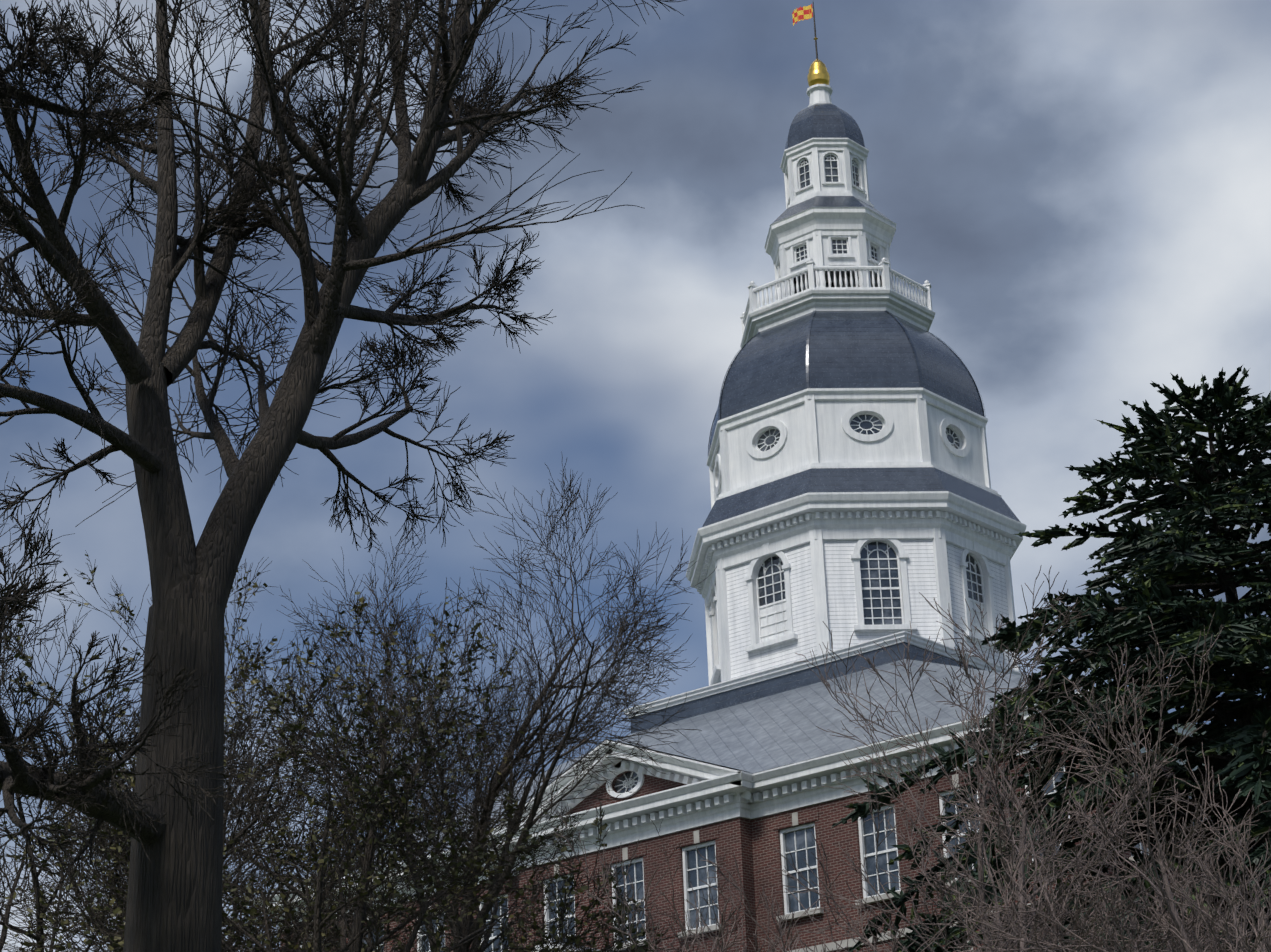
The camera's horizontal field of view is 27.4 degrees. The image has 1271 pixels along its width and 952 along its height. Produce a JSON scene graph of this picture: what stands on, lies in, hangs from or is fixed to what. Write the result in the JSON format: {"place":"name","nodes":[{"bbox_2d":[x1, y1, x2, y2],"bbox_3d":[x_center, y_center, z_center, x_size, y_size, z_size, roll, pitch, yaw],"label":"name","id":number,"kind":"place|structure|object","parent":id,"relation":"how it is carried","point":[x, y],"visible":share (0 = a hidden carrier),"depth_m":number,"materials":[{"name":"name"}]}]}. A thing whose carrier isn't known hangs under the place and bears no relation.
{"place":"outdoors","nodes":[
{"label":"outdoors","id":0,"kind":"place"},
{"bbox_2d":[0,0,1270,951],"label":"sky","id":1,"kind":"structure","parent":0,"point":[1080,190],"materials":[{"name":"grey"}]},
{"bbox_3d":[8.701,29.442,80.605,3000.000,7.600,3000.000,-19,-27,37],"label":"ground","id":2,"kind":"structure","parent":0,"visible":0},
{"bbox_2d":[0,471,450,951],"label":"twig tree","id":3,"kind":"object","parent":2,"relation":"on","point":[240,829],"visible":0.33,"depth_m":43.70,"materials":[{"name":"brown plant"}]},
{"bbox_2d":[0,550,538,951],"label":"twig tree","id":4,"kind":"object","parent":2,"relation":"on","point":[240,668],"visible":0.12,"depth_m":56.88,"materials":[{"name":"brown plant"}]},
{"bbox_2d":[0,577,678,951],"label":"leafy tree","id":5,"kind":"object","parent":2,"relation":"on","point":[376,799],"visible":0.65,"depth_m":38.97,"materials":[{"name":"green plant"}]},
{"bbox_2d":[0,0,685,951],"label":"bare tree","id":6,"kind":"object","parent":2,"relation":"on","point":[168,816],"visible":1,"depth_m":32.66,"materials":[{"name":"brown plant"}]},
{"bbox_2d":[30,449,715,951],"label":"twig tree","id":7,"kind":"object","parent":2,"relation":"on","point":[554,741],"visible":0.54,"depth_m":55.91,"materials":[{"name":"brown plant"}]},
{"bbox_2d":[601,814,791,951],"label":"sapling","id":8,"kind":"object","parent":2,"relation":"on","point":[681,926],"visible":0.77,"depth_m":50.27,"materials":[{"name":"brown plant"}]},
{"bbox_2d":[251,631,1234,951],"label":"brick building","id":9,"kind":"structure","parent":2,"relation":"on","point":[755,779],"depth_m":74.53,"materials":[{"name":"brick"}]},
{"bbox_2d":[686,2,1026,746],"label":"domed tower","id":10,"kind":"structure","parent":9,"relation":"on","point":[852,490],"depth_m":88.24,"materials":[{"name":"white paint"}]},
{"bbox_2d":[553,565,1268,951],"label":"bare tree","id":11,"kind":"object","parent":2,"relation":"on","point":[981,845],"visible":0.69,"depth_m":33.90,"materials":[{"name":"brown plant"}]},
{"bbox_2d":[639,634,1270,951],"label":"bare shrub","id":12,"kind":"object","parent":2,"relation":"on","point":[1022,850],"visible":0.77,"depth_m":28.11,"materials":[{"name":"brown plant"}]},
{"bbox_2d":[830,365,1270,951],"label":"cedar tree","id":13,"kind":"object","parent":2,"relation":"on","point":[1180,557],"visible":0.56,"depth_m":48.73,"materials":[{"name":"green plant"}]},
{"bbox_2d":[905,612,1270,951],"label":"bare shrub","id":14,"kind":"object","parent":2,"relation":"on","point":[1264,945],"visible":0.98,"depth_m":25.55,"materials":[{"name":"brown plant"}]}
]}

